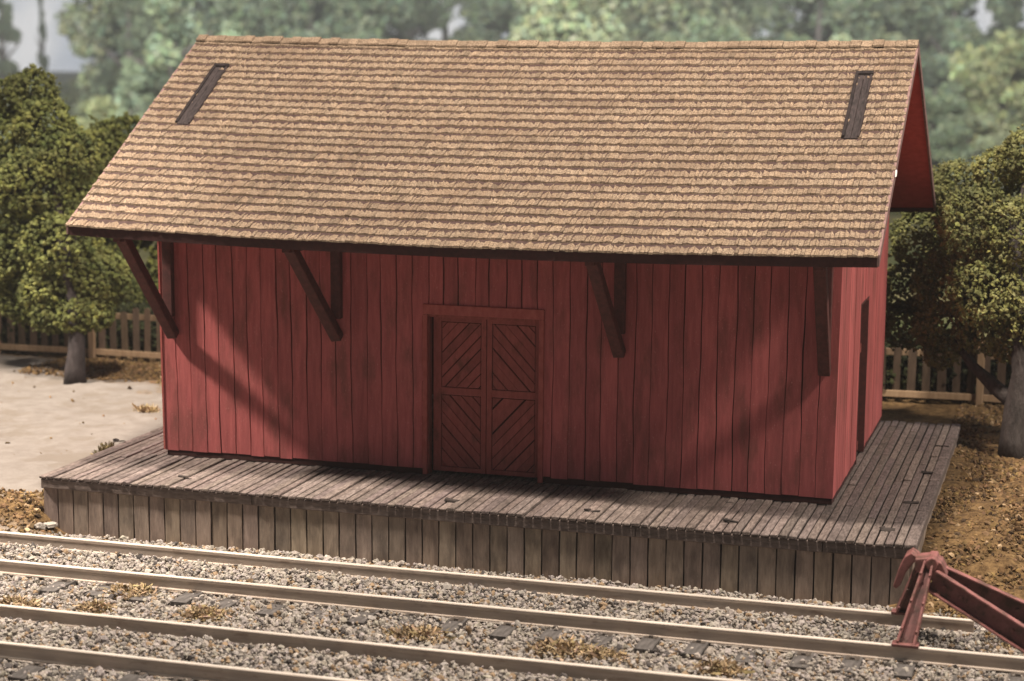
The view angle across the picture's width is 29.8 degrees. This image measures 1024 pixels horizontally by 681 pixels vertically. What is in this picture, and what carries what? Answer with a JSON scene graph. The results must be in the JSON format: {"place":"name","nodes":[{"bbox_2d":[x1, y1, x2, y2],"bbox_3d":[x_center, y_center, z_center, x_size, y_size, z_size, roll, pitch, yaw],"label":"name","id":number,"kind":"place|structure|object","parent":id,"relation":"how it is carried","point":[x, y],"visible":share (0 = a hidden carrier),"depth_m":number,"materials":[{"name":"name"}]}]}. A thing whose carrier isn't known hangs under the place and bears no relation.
{"place":"outdoors","nodes":[
{"label":"outdoors","id":0,"kind":"place"},
{"bbox_2d":[65,34,935,504],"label":"freight house","id":1,"kind":"structure","parent":0,"point":[651,266],"depth_m":30.71,"materials":[{"name":"red paint"}]},
{"bbox_2d":[433,317,486,473],"bbox_3d":[-0.836,0.871,30.993,0.891,2.540,0.060,3,9,17],"label":"door leaf","id":2,"kind":"structure","parent":1,"relation":"in","point":[460,345],"depth_m":30.98,"materials":[{"name":"red paint"}]},
{"bbox_2d":[486,320,538,477],"bbox_3d":[0.029,0.918,30.736,0.891,2.540,0.060,3,9,17],"label":"door leaf","id":3,"kind":"structure","parent":1,"relation":"in","point":[512,346],"depth_m":30.72,"materials":[{"name":"red paint"}]},
{"bbox_2d":[0,71,1023,680],"bbox_3d":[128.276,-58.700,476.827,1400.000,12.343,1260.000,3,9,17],"label":"ground","id":4,"kind":"structure","parent":0,"point":[32,419],"depth_m":36.60,"materials":[{"name":"beige sand"}]},
{"bbox_2d":[0,0,21,91],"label":"tree","id":5,"kind":"object","parent":4,"relation":"on","point":[9,31],"visible":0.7,"depth_m":343.60,"materials":[{"name":"green plant"}]},
{"bbox_2d":[0,594,45,607],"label":"dry grass tuft","id":6,"kind":"object","parent":4,"relation":"on","point":[16,600],"visible":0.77,"depth_m":26.69,"materials":[{"name":"beige plant"}]},
{"bbox_2d":[0,84,51,138],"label":"tree","id":7,"kind":"object","parent":4,"relation":"on","point":[19,98],"visible":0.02,"depth_m":298.88,"materials":[{"name":"green plant"}]},
{"bbox_2d":[0,114,51,148],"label":"tree","id":8,"kind":"object","parent":4,"relation":"on","point":[10,132],"visible":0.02,"depth_m":230.93,"materials":[{"name":"green plant"}]},
{"bbox_2d":[0,292,63,354],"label":"shrub","id":9,"kind":"object","parent":4,"relation":"on","point":[3,338],"visible":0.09,"depth_m":45.98,"materials":[{"name":"green plant"}]},
{"bbox_2d":[34,522,45,529],"bbox_3d":[-7.535,2.953,30.717,0.190,0.116,0.146,-3,9,-22],"label":"rock","id":10,"kind":"object","parent":4,"relation":"on","point":[39,525],"visible":1,"depth_m":30.67,"materials":[{"name":"stone"}]},
{"bbox_2d":[35,0,48,85],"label":"tree","id":11,"kind":"object","parent":4,"relation":"on","point":[43,61],"visible":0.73,"depth_m":460.61,"materials":[{"name":"green plant"}]},
{"bbox_2d":[44,521,57,527],"bbox_3d":[-7.395,2.947,30.841,0.213,0.082,0.211,3,9,17],"label":"rock","id":12,"kind":"object","parent":4,"relation":"on","point":[52,524],"visible":1,"depth_m":30.78,"materials":[{"name":"stone"}]},
{"bbox_2d":[46,83,74,125],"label":"tree","id":13,"kind":"object","parent":4,"relation":"on","point":[65,88],"visible":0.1,"depth_m":347.22,"materials":[{"name":"green plant"}]},
{"bbox_2d":[55,79,81,118],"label":"tree","id":14,"kind":"object","parent":4,"relation":"on","point":[72,96],"visible":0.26,"depth_m":379.76,"materials":[{"name":"green plant"}]},
{"bbox_2d":[0,63,137,384],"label":"broadleaf tree","id":15,"kind":"object","parent":4,"relation":"on","point":[76,298],"visible":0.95,"depth_m":41.87,"materials":[{"name":"green plant"}]},
{"bbox_2d":[71,103,92,151],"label":"tree","id":16,"kind":"object","parent":4,"relation":"on","point":[77,112],"visible":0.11,"depth_m":227.05,"materials":[{"name":"green plant"}]},
{"bbox_2d":[74,65,97,96],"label":"tree","id":17,"kind":"object","parent":4,"relation":"on","point":[77,87],"depth_m":325.54,"materials":[{"name":"green plant"}]},
{"bbox_2d":[39,111,158,305],"bbox_3d":[-9.317,-2.820,47.878,5.475,5.715,2.930,0,9,-3],"label":"broadleaf tree","id":18,"kind":"object","parent":4,"relation":"on","point":[109,132],"visible":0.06,"depth_m":47.26,"materials":[{"name":"green plant"}]},
{"bbox_2d":[73,599,127,613],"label":"dry grass tuft","id":19,"kind":"object","parent":4,"relation":"on","point":[93,606],"visible":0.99,"depth_m":26.49,"materials":[{"name":"beige plant"}]},
{"bbox_2d":[75,94,125,147],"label":"tree","id":20,"kind":"object","parent":4,"relation":"on","point":[98,108],"visible":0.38,"depth_m":212.56,"materials":[{"name":"green plant"}]},
{"bbox_2d":[90,441,120,454],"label":"dry grass tuft","id":21,"kind":"object","parent":4,"relation":"on","point":[107,445],"visible":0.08,"depth_m":34.74,"materials":[{"name":"beige plant"}]},
{"bbox_2d":[59,301,156,356],"bbox_3d":[-8.934,-0.181,46.065,3.662,1.817,2.470,-3,9,-20],"label":"shrub","id":22,"kind":"object","parent":4,"relation":"on","point":[141,307],"visible":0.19,"depth_m":45.37,"materials":[{"name":"green plant"}]},
{"bbox_2d":[53,0,194,115],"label":"tree","id":23,"kind":"object","parent":4,"relation":"on","point":[85,18],"visible":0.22,"depth_m":296.38,"materials":[{"name":"green plant"}]},
{"bbox_2d":[95,0,154,124],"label":"tree","id":24,"kind":"object","parent":4,"relation":"on","point":[132,41],"visible":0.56,"depth_m":274.21,"materials":[{"name":"green plant"}]},
{"bbox_2d":[98,582,160,599],"bbox_3d":[-5.449,3.556,27.340,0.890,0.180,0.779,-3,9,-22],"label":"dry grass tuft","id":25,"kind":"object","parent":4,"relation":"on","point":[135,590],"visible":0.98,"depth_m":27.32,"materials":[{"name":"beige plant"}]},
{"bbox_2d":[115,57,144,133],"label":"tree","id":26,"kind":"object","parent":4,"relation":"on","point":[131,105],"visible":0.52,"depth_m":209.80,"materials":[{"name":"green plant"}]},
{"bbox_2d":[134,94,153,124],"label":"tree","id":27,"kind":"object","parent":4,"relation":"on","point":[148,102],"visible":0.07,"depth_m":223.44,"materials":[{"name":"green plant"}]},
{"bbox_2d":[129,403,162,412],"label":"dry grass tuft","id":28,"kind":"object","parent":4,"relation":"on","point":[146,408],"visible":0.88,"depth_m":38.79,"materials":[{"name":"beige plant"}]},
{"bbox_2d":[113,0,212,103],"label":"tree","id":29,"kind":"object","parent":4,"relation":"on","point":[171,39],"visible":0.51,"depth_m":224.83,"materials":[{"name":"green plant"}]},
{"bbox_2d":[95,0,273,88],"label":"tree","id":30,"kind":"object","parent":4,"relation":"on","point":[213,19],"visible":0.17,"depth_m":286.98,"materials":[{"name":"green plant"}]},
{"bbox_2d":[169,603,235,621],"bbox_3d":[-4.248,3.723,26.354,0.972,0.207,0.724,1,9,0],"label":"dry grass tuft","id":31,"kind":"object","parent":4,"relation":"on","point":[202,612],"visible":1,"depth_m":26.25,"materials":[{"name":"beige plant"}]},
{"bbox_2d":[220,20,241,35],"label":"tree","id":32,"kind":"object","parent":4,"relation":"on","point":[232,28],"visible":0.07,"depth_m":199.76,"materials":[{"name":"green plant"}]},
{"bbox_2d":[189,0,389,36],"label":"tree","id":33,"kind":"object","parent":4,"relation":"on","point":[259,26],"visible":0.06,"depth_m":292.64,"materials":[{"name":"green plant"}]},
{"bbox_2d":[260,0,368,38],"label":"tree","id":34,"kind":"object","parent":4,"relation":"on","point":[325,25],"visible":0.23,"depth_m":288.26,"materials":[{"name":"green plant"}]},
{"bbox_2d":[285,0,419,38],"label":"tree","id":35,"kind":"object","parent":4,"relation":"on","point":[357,16],"visible":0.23,"depth_m":276.31,"materials":[{"name":"green plant"}]},
{"bbox_2d":[0,604,752,680],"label":"railway track","id":36,"kind":"structure","parent":4,"relation":"on","point":[39,656],"depth_m":24.14,"materials":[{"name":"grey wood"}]},
{"bbox_2d":[380,0,442,40],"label":"tree","id":37,"kind":"object","parent":4,"relation":"on","point":[412,33],"visible":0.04,"depth_m":302.05,"materials":[{"name":"green plant"}]},
{"bbox_2d":[381,621,456,643],"bbox_3d":[-1.235,3.888,25.492,1.099,0.217,0.885,3,9,17],"label":"dry grass tuft","id":38,"kind":"object","parent":4,"relation":"on","point":[422,631],"visible":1,"depth_m":25.41,"materials":[{"name":"beige plant"}]},
{"bbox_2d":[388,0,502,40],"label":"tree","id":39,"kind":"object","parent":4,"relation":"on","point":[443,18],"visible":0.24,"depth_m":303.04,"materials":[{"name":"green plant"}]},
{"bbox_2d":[453,0,520,40],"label":"tree","id":40,"kind":"object","parent":4,"relation":"on","point":[506,18],"visible":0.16,"depth_m":309.50,"materials":[{"name":"green plant"}]},
{"bbox_2d":[39,394,960,606],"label":"loading platform","id":41,"kind":"structure","parent":4,"relation":"on","point":[859,537],"depth_m":29.40,"materials":[{"name":"grey wood"}]},
{"bbox_2d":[0,305,1007,405],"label":"picket fence","id":42,"kind":"object","parent":4,"relation":"on","point":[980,396],"visible":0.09,"depth_m":44.65,"materials":[{"name":"beige wood"}]},
{"bbox_2d":[0,530,1023,680],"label":"ballast","id":43,"kind":"structure","parent":4,"relation":"on","point":[667,650],"depth_m":25.71,"materials":[{"name":"gravel"}]},
{"bbox_2d":[0,531,1023,680],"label":"railway track","id":44,"kind":"structure","parent":4,"relation":"on","point":[852,652],"depth_m":26.57,"materials":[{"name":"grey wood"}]},
{"bbox_2d":[891,548,1023,652],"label":"bumping post","id":45,"kind":"object","parent":44,"relation":"on","point":[997,612],"visible":1,"depth_m":24.78,"materials":[{"name":"red metal"}]},
{"bbox_2d":[0,354,1023,642],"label":"soil litter","id":46,"kind":"object","parent":4,"relation":"on","point":[988,416],"visible":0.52,"depth_m":31.60,"materials":[{"name":"brown soil"}]},
{"bbox_2d":[504,0,534,40],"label":"tree","id":47,"kind":"object","parent":4,"relation":"on","point":[518,19],"visible":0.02,"depth_m":263.03,"materials":[{"name":"green plant"}]},
{"bbox_2d":[525,634,610,660],"bbox_3d":[0.679,3.982,24.944,1.216,0.218,0.961,3,9,17],"label":"dry grass tuft","id":48,"kind":"object","parent":4,"relation":"on","point":[548,644],"visible":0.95,"depth_m":24.86,"materials":[{"name":"beige plant"}]},
{"bbox_2d":[511,0,628,41],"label":"tree","id":49,"kind":"object","parent":4,"relation":"on","point":[563,20],"visible":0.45,"depth_m":209.64,"materials":[{"name":"green plant"}]},
{"bbox_2d":[582,645,629,665],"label":"dry grass tuft","id":50,"kind":"object","parent":4,"relation":"on","point":[599,653],"visible":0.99,"depth_m":24.60,"materials":[{"name":"beige plant"}]},
{"bbox_2d":[646,32,681,41],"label":"tree","id":51,"kind":"object","parent":4,"relation":"on","point":[668,37],"visible":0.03,"depth_m":218.87,"materials":[{"name":"green plant"}]},
{"bbox_2d":[597,0,762,41],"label":"tree","id":52,"kind":"object","parent":4,"relation":"on","point":[645,21],"visible":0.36,"depth_m":283.27,"materials":[{"name":"green plant"}]},
{"bbox_2d":[678,15,755,41],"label":"tree","id":53,"kind":"object","parent":4,"relation":"on","point":[715,33],"visible":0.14,"depth_m":213.04,"materials":[{"name":"green plant"}]},
{"bbox_2d":[682,657,754,677],"bbox_3d":[2.641,4.109,24.201,0.882,0.195,0.707,3,9,17],"label":"dry grass tuft","id":54,"kind":"object","parent":4,"relation":"on","point":[723,667],"visible":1,"depth_m":24.11,"materials":[{"name":"beige plant"}]},
{"bbox_2d":[690,0,833,39],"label":"tree","id":55,"kind":"object","parent":4,"relation":"on","point":[747,6],"visible":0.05,"depth_m":290.77,"materials":[{"name":"green plant"}]},
{"bbox_2d":[750,0,926,69],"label":"tree","id":56,"kind":"object","parent":4,"relation":"on","point":[849,18],"visible":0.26,"depth_m":267.07,"materials":[{"name":"green plant"}]},
{"bbox_2d":[829,31,905,40],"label":"tree","id":57,"kind":"object","parent":4,"relation":"on","point":[885,36],"visible":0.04,"depth_m":222.42,"materials":[{"name":"green plant"}]},
{"bbox_2d":[811,0,933,89],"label":"tree","id":58,"kind":"object","parent":4,"relation":"on","point":[895,24],"visible":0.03,"depth_m":280.60,"materials":[{"name":"green plant"}]},
{"bbox_2d":[803,0,977,95],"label":"tree","id":59,"kind":"object","parent":4,"relation":"on","point":[916,19],"visible":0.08,"depth_m":284.45,"materials":[{"name":"green plant"}]},
{"bbox_2d":[882,330,963,398],"bbox_3d":[8.119,0.505,41.332,2.448,2.049,3.612,-4,10,-27],"label":"shrub","id":60,"kind":"object","parent":4,"relation":"on","point":[889,377],"visible":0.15,"depth_m":39.99,"materials":[{"name":"green plant"}]},
{"bbox_2d":[924,82,972,170],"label":"tree","id":61,"kind":"object","parent":4,"relation":"on","point":[945,107],"visible":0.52,"depth_m":196.32,"materials":[{"name":"green plant"}]},
{"bbox_2d":[885,124,1023,459],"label":"broadleaf tree","id":62,"kind":"object","parent":4,"relation":"on","point":[982,259],"visible":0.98,"depth_m":35.07,"materials":[{"name":"green plant"}]},
{"bbox_2d":[920,0,1011,180],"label":"tree","id":63,"kind":"object","parent":4,"relation":"on","point":[952,32],"visible":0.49,"depth_m":272.52,"materials":[{"name":"green plant"}]},
{"bbox_2d":[920,335,1011,402],"bbox_3d":[10.415,0.664,40.379,3.911,1.951,2.435,-2,9,-17],"label":"shrub","id":64,"kind":"object","parent":4,"relation":"on","point":[964,376],"visible":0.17,"depth_m":39.61,"materials":[{"name":"green plant"}]},
{"bbox_2d":[936,112,1005,183],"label":"tree","id":65,"kind":"object","parent":4,"relation":"on","point":[990,139],"visible":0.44,"depth_m":196.80,"materials":[{"name":"green plant"}]},
{"bbox_2d":[927,27,1023,183],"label":"tree","id":66,"kind":"object","parent":4,"relation":"on","point":[995,69],"visible":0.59,"depth_m":218.59,"materials":[{"name":"green plant"}]},
{"bbox_2d":[937,0,1023,101],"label":"tree","id":67,"kind":"object","parent":4,"relation":"on","point":[1008,13],"visible":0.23,"depth_m":292.80,"materials":[{"name":"green plant"}]},
{"bbox_2d":[976,640,1015,654],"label":"dry grass tuft","id":68,"kind":"object","parent":4,"relation":"on","point":[1006,646],"visible":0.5,"depth_m":25.00,"materials":[{"name":"beige plant"}]},
{"bbox_2d":[970,80,1023,164],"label":"tree","id":69,"kind":"object","parent":4,"relation":"on","point":[1015,100],"visible":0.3,"depth_m":199.88,"materials":[{"name":"green plant"}]},
{"bbox_2d":[1008,91,1023,128],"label":"tree","id":70,"kind":"object","parent":4,"relation":"on","point":[1015,115],"visible":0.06,"depth_m":217.81,"materials":[{"name":"green plant"}]},
{"bbox_2d":[2,0,1023,71],"label":"sky","id":71,"kind":"structure","parent":0,"point":[25,13],"materials":[{"name":"white"}]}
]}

